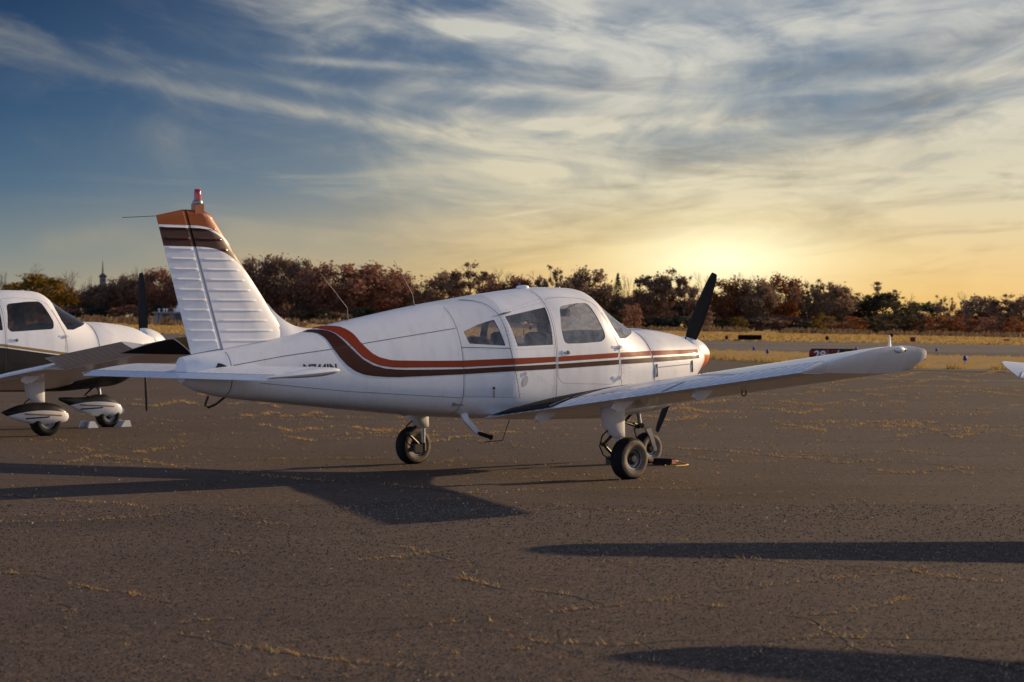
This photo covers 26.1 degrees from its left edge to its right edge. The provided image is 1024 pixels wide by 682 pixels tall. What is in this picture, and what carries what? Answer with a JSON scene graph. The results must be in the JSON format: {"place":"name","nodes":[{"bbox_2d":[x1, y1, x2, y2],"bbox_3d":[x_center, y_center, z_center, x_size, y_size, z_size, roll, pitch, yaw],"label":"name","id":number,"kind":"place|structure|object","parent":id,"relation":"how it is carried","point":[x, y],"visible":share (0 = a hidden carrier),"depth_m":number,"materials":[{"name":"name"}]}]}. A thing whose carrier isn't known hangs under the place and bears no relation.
{"place":"outdoors","nodes":[
{"label":"outdoors","id":0,"kind":"place"},
{"bbox_2d":[0,318,1023,369],"bbox_3d":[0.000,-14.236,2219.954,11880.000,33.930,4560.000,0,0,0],"label":"ground","id":1,"kind":"structure","parent":0,"point":[757,331],"depth_m":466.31,"materials":[{"name":"brown plant"}]},
{"bbox_2d":[2,273,81,313],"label":"tree","id":2,"kind":"object","parent":1,"relation":"on","point":[38,283],"visible":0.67,"depth_m":599.71,"materials":[{"name":"green plant"}]},
{"bbox_2d":[27,305,70,315],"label":"shrub","id":3,"kind":"object","parent":1,"relation":"on","point":[37,309],"visible":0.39,"depth_m":572.73,"materials":[{"name":"plant"}]},
{"bbox_2d":[45,270,87,314],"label":"tree","id":4,"kind":"object","parent":1,"relation":"on","point":[73,280],"visible":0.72,"depth_m":611.01,"materials":[{"name":"brown plant"}]},
{"bbox_2d":[59,306,84,317],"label":"shrub","id":5,"kind":"object","parent":1,"relation":"on","point":[76,310],"visible":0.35,"depth_m":581.01,"materials":[{"name":"plant"}]},
{"bbox_2d":[64,302,103,317],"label":"shrub","id":6,"kind":"object","parent":1,"relation":"on","point":[93,308],"visible":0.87,"depth_m":570.96,"materials":[{"name":"green plant"}]},
{"bbox_2d":[76,282,120,313],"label":"tree","id":7,"kind":"object","parent":1,"relation":"on","point":[95,298],"visible":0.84,"depth_m":598.97,"materials":[{"name":"brown plant"}]},
{"bbox_2d":[98,262,106,287],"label":"church steeple","id":8,"kind":"object","parent":1,"relation":"on","point":[102,276],"visible":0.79,"depth_m":689.14,"materials":[{"name":"grey paint"}]},
{"bbox_2d":[88,306,126,316],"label":"shrub","id":9,"kind":"object","parent":1,"relation":"on","point":[105,312],"visible":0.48,"depth_m":577.24,"materials":[{"name":"brown plant"}]},
{"bbox_2d":[102,274,137,314],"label":"tree","id":10,"kind":"object","parent":1,"relation":"on","point":[120,284],"visible":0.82,"depth_m":599.86,"materials":[{"name":"brown plant"}]},
{"bbox_2d":[107,305,150,317],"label":"shrub","id":11,"kind":"object","parent":1,"relation":"on","point":[128,308],"visible":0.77,"depth_m":569.28,"materials":[{"name":"brown plant"}]},
{"bbox_2d":[115,271,159,317],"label":"tree","id":12,"kind":"object","parent":1,"relation":"on","point":[133,283],"visible":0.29,"depth_m":600.64,"materials":[{"name":"brown plant"}]},
{"bbox_2d":[131,304,171,317],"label":"shrub","id":13,"kind":"object","parent":1,"relation":"on","point":[158,306],"visible":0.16,"depth_m":577.68,"materials":[{"name":"green plant"}]},
{"bbox_2d":[131,266,177,312],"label":"tree","id":14,"kind":"object","parent":1,"relation":"on","point":[165,293],"visible":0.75,"depth_m":584.86,"materials":[{"name":"brown plant"}]},
{"bbox_2d":[152,305,181,323],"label":"building","id":15,"kind":"structure","parent":1,"relation":"on","point":[174,315],"depth_m":330.18,"materials":[{"name":"white"}]},
{"bbox_2d":[241,254,276,303],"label":"tree","id":16,"kind":"object","parent":1,"relation":"on","point":[251,269],"visible":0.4,"depth_m":594.64,"materials":[{"name":"brown plant"}]},
{"bbox_2d":[254,253,301,313],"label":"tree","id":17,"kind":"object","parent":1,"relation":"on","point":[274,296],"visible":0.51,"depth_m":597.85,"materials":[{"name":"brown plant"}]},
{"bbox_2d":[273,308,288,319],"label":"shrub","id":18,"kind":"object","parent":1,"relation":"on","point":[281,313],"visible":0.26,"depth_m":581.70,"materials":[{"name":"brown plant"}]},
{"bbox_2d":[276,256,321,321],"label":"tree","id":19,"kind":"object","parent":1,"relation":"on","point":[295,270],"visible":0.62,"depth_m":593.22,"materials":[{"name":"brown plant"}]},
{"bbox_2d":[288,310,317,321],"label":"shrub","id":20,"kind":"object","parent":1,"relation":"on","point":[294,314],"visible":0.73,"depth_m":580.10,"materials":[{"name":"brown plant"}]},
{"bbox_2d":[300,309,339,319],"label":"shrub","id":21,"kind":"object","parent":1,"relation":"on","point":[312,314],"visible":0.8,"depth_m":573.57,"materials":[{"name":"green plant"}]},
{"bbox_2d":[286,260,373,318],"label":"tree","id":22,"kind":"object","parent":1,"relation":"on","point":[348,294],"visible":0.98,"depth_m":582.65,"materials":[{"name":"brown plant"}]},
{"bbox_2d":[315,312,356,320],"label":"shrub","id":23,"kind":"object","parent":1,"relation":"on","point":[344,315],"visible":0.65,"depth_m":571.25,"materials":[{"name":"brown plant"}]},
{"bbox_2d":[348,306,377,317],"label":"shrub","id":24,"kind":"object","parent":1,"relation":"on","point":[364,311],"visible":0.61,"depth_m":578.74,"materials":[{"name":"green plant"}]},
{"bbox_2d":[337,260,417,314],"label":"tree","id":25,"kind":"object","parent":1,"relation":"on","point":[387,284],"visible":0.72,"depth_m":591.51,"materials":[{"name":"brown plant"}]},
{"bbox_2d":[383,272,422,308],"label":"tree","id":26,"kind":"object","parent":1,"relation":"on","point":[406,301],"visible":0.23,"depth_m":610.43,"materials":[{"name":"brown plant"}]},
{"bbox_2d":[407,284,444,305],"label":"tree","id":27,"kind":"object","parent":1,"relation":"on","point":[428,294],"visible":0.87,"depth_m":591.55,"materials":[{"name":"brown plant"}]},
{"bbox_2d":[417,268,466,302],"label":"tree","id":28,"kind":"object","parent":1,"relation":"on","point":[440,279],"visible":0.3,"depth_m":609.92,"materials":[{"name":"brown plant"}]},
{"bbox_2d":[441,260,496,296],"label":"tree","id":29,"kind":"object","parent":1,"relation":"on","point":[454,286],"visible":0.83,"depth_m":600.60,"materials":[{"name":"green plant"}]},
{"bbox_2d":[471,276,508,293],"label":"tree","id":30,"kind":"object","parent":1,"relation":"on","point":[492,287],"visible":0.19,"depth_m":584.95,"materials":[{"name":"brown plant"}]},
{"bbox_2d":[490,314,522,322],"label":"shrub","id":31,"kind":"object","parent":1,"relation":"on","point":[514,316],"visible":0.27,"depth_m":579.71,"materials":[{"name":"brown plant"}]},
{"bbox_2d":[0,312,1023,337],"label":"dry brush","id":32,"kind":"object","parent":1,"relation":"on","point":[64,318],"visible":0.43,"depth_m":449.03,"materials":[{"name":"brown plant"}]},
{"bbox_2d":[506,274,537,322],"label":"tree","id":33,"kind":"object","parent":1,"relation":"on","point":[514,284],"visible":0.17,"depth_m":587.37,"materials":[{"name":"brown plant"}]},
{"bbox_2d":[508,317,535,323],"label":"shrub","id":34,"kind":"object","parent":1,"relation":"on","point":[523,319],"visible":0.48,"depth_m":573.27,"materials":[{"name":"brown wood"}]},
{"bbox_2d":[534,264,574,288],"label":"tree","id":35,"kind":"object","parent":1,"relation":"on","point":[550,280],"visible":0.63,"depth_m":589.86,"materials":[{"name":"brown plant"}]},
{"bbox_2d":[560,313,593,325],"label":"shrub","id":36,"kind":"object","parent":1,"relation":"on","point":[567,320],"visible":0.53,"depth_m":570.06,"materials":[{"name":"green plant"}]},
{"bbox_2d":[564,265,615,319],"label":"tree","id":37,"kind":"object","parent":1,"relation":"on","point":[600,296],"visible":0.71,"depth_m":597.34,"materials":[{"name":"brown plant"}]},
{"bbox_2d":[578,313,622,325],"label":"shrub","id":38,"kind":"object","parent":1,"relation":"on","point":[610,319],"visible":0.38,"depth_m":571.21,"materials":[{"name":"brown plant"}]},
{"bbox_2d":[611,273,624,322],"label":"tree","id":39,"kind":"object","parent":1,"relation":"on","point":[618,286],"visible":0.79,"depth_m":597.45,"materials":[{"name":"green plant"}]},
{"bbox_2d":[604,294,635,323],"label":"tree","id":40,"kind":"object","parent":1,"relation":"on","point":[609,309],"visible":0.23,"depth_m":626.09,"materials":[{"name":"brown plant"}]},
{"bbox_2d":[618,275,635,316],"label":"tree","id":41,"kind":"object","parent":1,"relation":"on","point":[627,302],"visible":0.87,"depth_m":609.46,"materials":[{"name":"brown plant"}]},
{"bbox_2d":[618,303,645,326],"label":"bush","id":42,"kind":"object","parent":1,"relation":"on","point":[628,321],"visible":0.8,"depth_m":559.17,"materials":[{"name":"brown plant"}]},
{"bbox_2d":[631,316,664,327],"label":"shrub","id":43,"kind":"object","parent":1,"relation":"on","point":[646,320],"visible":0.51,"depth_m":577.57,"materials":[{"name":"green plant"}]},
{"bbox_2d":[629,271,681,322],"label":"tree","id":44,"kind":"object","parent":1,"relation":"on","point":[643,299],"visible":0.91,"depth_m":608.00,"materials":[{"name":"brown plant"}]},
{"bbox_2d":[638,305,679,322],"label":"tree","id":45,"kind":"object","parent":1,"relation":"on","point":[674,315],"visible":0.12,"depth_m":627.14,"materials":[{"name":"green plant"}]},
{"bbox_2d":[648,316,681,327],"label":"shrub","id":46,"kind":"object","parent":1,"relation":"on","point":[658,320],"visible":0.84,"depth_m":572.48,"materials":[{"name":"plant"}]},
{"bbox_2d":[634,268,697,326],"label":"tree","id":47,"kind":"object","parent":1,"relation":"on","point":[680,282],"visible":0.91,"depth_m":609.21,"materials":[{"name":"brown plant"}]},
{"bbox_2d":[671,275,698,326],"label":"tree","id":48,"kind":"object","parent":1,"relation":"on","point":[691,296],"visible":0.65,"depth_m":613.20,"materials":[{"name":"brown plant"}]},
{"bbox_2d":[665,316,705,327],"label":"shrub","id":49,"kind":"object","parent":1,"relation":"on","point":[673,322],"visible":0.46,"depth_m":568.91,"materials":[{"name":"green plant"}]},
{"bbox_2d":[664,300,707,326],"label":"tree","id":50,"kind":"object","parent":1,"relation":"on","point":[689,308],"visible":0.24,"depth_m":635.33,"materials":[{"name":"green plant"}]},
{"bbox_2d":[673,297,718,322],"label":"tree","id":51,"kind":"object","parent":1,"relation":"on","point":[692,307],"visible":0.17,"depth_m":636.42,"materials":[{"name":"brown plant"}]},
{"bbox_2d":[679,271,717,305],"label":"tree","id":52,"kind":"object","parent":1,"relation":"on","point":[701,289],"visible":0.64,"depth_m":599.58,"materials":[{"name":"brown plant"}]},
{"bbox_2d":[688,310,714,325],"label":"bush","id":53,"kind":"object","parent":1,"relation":"on","point":[708,315],"visible":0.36,"depth_m":559.27,"materials":[{"name":"brown plant"}]},
{"bbox_2d":[685,318,731,327],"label":"shrub","id":54,"kind":"object","parent":1,"relation":"on","point":[715,320],"visible":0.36,"depth_m":575.41,"materials":[{"name":"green plant"}]},
{"bbox_2d":[709,275,757,326],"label":"tree","id":55,"kind":"object","parent":1,"relation":"on","point":[722,303],"visible":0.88,"depth_m":590.95,"materials":[{"name":"brown plant"}]},
{"bbox_2d":[718,317,757,330],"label":"shrub","id":56,"kind":"object","parent":1,"relation":"on","point":[750,322],"visible":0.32,"depth_m":574.54,"materials":[{"name":"brown plant"}]},
{"bbox_2d":[727,316,749,327],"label":"bush","id":57,"kind":"object","parent":1,"relation":"on","point":[738,321],"visible":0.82,"depth_m":559.41,"materials":[{"name":"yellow plant"}]},
{"bbox_2d":[738,335,761,340],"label":"runway sign","id":58,"kind":"object","parent":1,"relation":"on","point":[749,337],"visible":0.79,"depth_m":206.90,"materials":[{"name":"black metal"}]},
{"bbox_2d":[732,275,787,330],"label":"tree","id":59,"kind":"object","parent":1,"relation":"on","point":[764,298],"visible":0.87,"depth_m":589.73,"materials":[{"name":"brown plant"}]},
{"bbox_2d":[744,316,790,330],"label":"shrub","id":60,"kind":"object","parent":1,"relation":"on","point":[758,319],"visible":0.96,"depth_m":571.89,"materials":[{"name":"brown plant"}]},
{"bbox_2d":[753,271,806,330],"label":"tree","id":61,"kind":"object","parent":1,"relation":"on","point":[790,309],"visible":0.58,"depth_m":600.66,"materials":[{"name":"brown plant"}]},
{"bbox_2d":[764,314,804,330],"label":"shrub","id":62,"kind":"object","parent":1,"relation":"on","point":[793,318],"visible":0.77,"depth_m":576.40,"materials":[{"name":"brown plant"}]},
{"bbox_2d":[787,322,813,328],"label":"shrub","id":63,"kind":"object","parent":1,"relation":"on","point":[800,324],"visible":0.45,"depth_m":575.05,"materials":[{"name":"brown plant"}]},
{"bbox_2d":[794,308,820,328],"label":"tree","id":64,"kind":"object","parent":1,"relation":"on","point":[803,314],"visible":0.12,"depth_m":639.53,"materials":[{"name":"plant"}]},
{"bbox_2d":[789,279,829,327],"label":"tree","id":65,"kind":"object","parent":1,"relation":"on","point":[815,293],"visible":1,"depth_m":588.19,"materials":[{"name":"brown plant"}]},
{"bbox_2d":[801,282,827,320],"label":"tree","id":66,"kind":"object","parent":1,"relation":"on","point":[821,286],"visible":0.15,"depth_m":600.63,"materials":[{"name":"brown plant"}]},
{"bbox_2d":[809,311,836,329],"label":"bush","id":67,"kind":"object","parent":1,"relation":"on","point":[815,324],"visible":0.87,"depth_m":559.44,"materials":[{"name":"yellow plant"}]},
{"bbox_2d":[812,320,844,330],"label":"shrub","id":68,"kind":"object","parent":1,"relation":"on","point":[835,324],"visible":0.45,"depth_m":568.97,"materials":[{"name":"brown plant"}]},
{"bbox_2d":[809,349,854,356],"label":"runway sign","id":69,"kind":"object","parent":1,"relation":"on","point":[816,352],"visible":0.39,"depth_m":94.08,"materials":[{"name":"red metal"}]},
{"bbox_2d":[808,281,858,326],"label":"tree","id":70,"kind":"object","parent":1,"relation":"on","point":[836,306],"visible":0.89,"depth_m":587.46,"materials":[{"name":"brown plant"}]},
{"bbox_2d":[836,316,869,329],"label":"bush","id":71,"kind":"object","parent":1,"relation":"on","point":[853,323],"visible":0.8,"depth_m":559.65,"materials":[{"name":"orange plant"}]},
{"bbox_2d":[843,301,888,327],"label":"tree","id":72,"kind":"object","parent":1,"relation":"on","point":[866,314],"visible":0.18,"depth_m":602.80,"materials":[{"name":"green plant"}]},
{"bbox_2d":[850,316,890,332],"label":"shrub","id":73,"kind":"object","parent":1,"relation":"on","point":[875,322],"visible":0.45,"depth_m":572.82,"materials":[{"name":"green plant"}]},
{"bbox_2d":[853,282,902,315],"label":"tree","id":74,"kind":"object","parent":1,"relation":"on","point":[877,288],"visible":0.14,"depth_m":611.06,"materials":[{"name":"green plant"}]},
{"bbox_2d":[851,291,922,331],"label":"tree","id":75,"kind":"object","parent":1,"relation":"on","point":[885,301],"visible":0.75,"depth_m":595.85,"materials":[{"name":"green plant"}]},
{"bbox_2d":[872,309,919,331],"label":"bush","id":76,"kind":"object","parent":1,"relation":"on","point":[900,314],"visible":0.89,"depth_m":558.52,"materials":[{"name":"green plant"}]},
{"bbox_2d":[897,317,920,330],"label":"bush","id":77,"kind":"object","parent":1,"relation":"on","point":[917,327],"visible":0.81,"depth_m":558.83,"materials":[{"name":"orange plant"}]},
{"bbox_2d":[906,301,945,332],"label":"tree","id":78,"kind":"object","parent":1,"relation":"on","point":[927,307],"visible":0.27,"depth_m":610.03,"materials":[{"name":"green plant"}]},
{"bbox_2d":[919,315,952,331],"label":"bush","id":79,"kind":"object","parent":1,"relation":"on","point":[929,326],"visible":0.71,"depth_m":558.35,"materials":[{"name":"orange plant"}]},
{"bbox_2d":[928,295,955,328],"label":"tree","id":80,"kind":"object","parent":1,"relation":"on","point":[939,308],"visible":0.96,"depth_m":590.87,"materials":[{"name":"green plant"}]},
{"bbox_2d":[934,292,986,322],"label":"tree","id":81,"kind":"object","parent":1,"relation":"on","point":[970,313],"visible":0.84,"depth_m":601.23,"materials":[{"name":"brown plant"}]},
{"bbox_2d":[945,314,977,331],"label":"bush","id":82,"kind":"object","parent":1,"relation":"on","point":[955,323],"visible":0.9,"depth_m":559.28,"materials":[{"name":"orange plant"}]},
{"bbox_2d":[952,293,1004,329],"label":"tree","id":83,"kind":"object","parent":1,"relation":"on","point":[982,312],"visible":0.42,"depth_m":607.92,"materials":[{"name":"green plant"}]},
{"bbox_2d":[967,316,1004,333],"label":"bush","id":84,"kind":"object","parent":1,"relation":"on","point":[984,322],"visible":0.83,"depth_m":558.74,"materials":[{"name":"brown plant"}]},
{"bbox_2d":[984,294,1022,321],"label":"tree","id":85,"kind":"object","parent":1,"relation":"on","point":[993,309],"visible":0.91,"depth_m":590.98,"materials":[{"name":"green plant"}]},
{"bbox_2d":[996,321,1023,333],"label":"shrub","id":86,"kind":"object","parent":1,"relation":"on","point":[1014,326],"visible":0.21,"depth_m":575.49,"materials":[{"name":"brown plant"}]},
{"bbox_2d":[1000,294,1023,329],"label":"tree","id":87,"kind":"object","parent":1,"relation":"on","point":[1017,310],"visible":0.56,"depth_m":586.70,"materials":[{"name":"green plant"}]},
{"bbox_2d":[1002,316,1023,332],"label":"bush","id":88,"kind":"object","parent":1,"relation":"on","point":[1010,321],"visible":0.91,"depth_m":559.15,"materials":[{"name":"orange plant"}]},
{"bbox_2d":[0,350,1023,681],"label":"apron","id":89,"kind":"object","parent":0,"point":[588,490],"visible":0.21,"depth_m":15.03,"materials":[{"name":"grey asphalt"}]},
{"bbox_2d":[79,421,98,427],"bbox_3d":[-6.089,1.201,31.762,0.180,0.098,0.260,0,0,-42],"label":"wheel chock","id":90,"kind":"object","parent":89,"relation":"on","point":[90,424],"visible":1,"depth_m":31.70,"materials":[{"name":"white paint"}]},
{"bbox_2d":[0,273,211,435],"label":"parked airplane","id":91,"kind":"object","parent":89,"relation":"on","point":[38,361],"visible":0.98,"depth_m":30.40,"materials":[{"name":"white paint"}]},
{"bbox_2d":[115,420,131,426],"bbox_3d":[-5.683,1.198,32.135,0.180,0.098,0.260,0,0,-42],"label":"wheel chock","id":92,"kind":"object","parent":89,"relation":"on","point":[123,423],"visible":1,"depth_m":32.06,"materials":[{"name":"white paint"}]},
{"bbox_2d":[83,189,926,478],"bbox_3d":[-0.196,-0.028,22.208,7.611,2.673,7.690,0,0,-1],"label":"parked airplane","id":93,"kind":"object","parent":89,"relation":"on","point":[418,365],"visible":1,"depth_m":20.68,"materials":[{"name":"white paint"}]},
{"bbox_2d":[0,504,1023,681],"bbox_3d":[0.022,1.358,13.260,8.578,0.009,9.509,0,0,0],"label":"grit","id":94,"kind":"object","parent":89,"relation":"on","point":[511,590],"visible":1,"depth_m":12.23,"materials":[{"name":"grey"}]},
{"bbox_2d":[0,370,1023,680],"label":"crack weeds","id":95,"kind":"object","parent":89,"relation":"on","point":[816,428],"visible":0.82,"depth_m":25.44,"materials":[{"name":"plant"}]},
{"bbox_2d":[0,371,1023,681],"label":"pavement cracks","id":96,"kind":"object","parent":89,"relation":"on","point":[68,625],"visible":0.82,"depth_m":12.73,"materials":[{"name":"black"}]},
{"bbox_2d":[0,402,1023,681],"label":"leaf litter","id":97,"kind":"object","parent":89,"relation":"on","point":[518,514],"visible":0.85,"depth_m":16.20,"materials":[{"name":"brown plant"}]},
{"bbox_2d":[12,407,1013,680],"bbox_3d":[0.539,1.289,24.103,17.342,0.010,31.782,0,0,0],"label":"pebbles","id":98,"kind":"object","parent":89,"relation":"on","point":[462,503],"visible":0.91,"depth_m":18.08,"materials":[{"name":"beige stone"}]},
{"bbox_2d":[652,458,688,465],"bbox_3d":[1.652,1.270,23.145,0.382,0.072,0.376,0,0,40],"label":"wheel chock","id":99,"kind":"object","parent":89,"relation":"on","point":[666,461],"visible":1,"depth_m":23.16,"materials":[{"name":"rubber"}]},
{"bbox_2d":[710,350,1023,369],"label":"grass strip","id":100,"kind":"object","parent":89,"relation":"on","point":[971,360],"depth_m":93.47,"materials":[{"name":"brown plant"}]},
{"bbox_2d":[712,359,1010,371],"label":"soil edge","id":101,"kind":"object","parent":100,"relation":"on","point":[987,370],"visible":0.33,"depth_m":75.27,"materials":[{"name":"brown soil"}]},
{"bbox_2d":[1000,361,1023,377],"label":"parked airplane","id":102,"kind":"object","parent":89,"relation":"on","point":[1016,368],"visible":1,"depth_m":16.51,"materials":[{"name":"white paint"}]},
{"bbox_2d":[0,0,1023,327],"label":"sky","id":103,"kind":"structure","parent":0,"point":[859,144],"materials":[{"name":"blue"}]},
{"bbox_2d":[161,334,1023,353],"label":"runway","id":104,"kind":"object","parent":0,"point":[763,346],"visible":0.23,"depth_m":157.07,"materials":[{"name":"grey asphalt"}]},
{"bbox_2d":[722,343,1023,347],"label":"runway edge strip","id":105,"kind":"object","parent":104,"relation":"on","point":[864,345],"visible":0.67,"depth_m":172.83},
{"bbox_2d":[466,337,1023,345],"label":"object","id":106,"kind":"structure","parent":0,"point":[856,343],"depth_m":197.74,"materials":[{"name":"concrete"}]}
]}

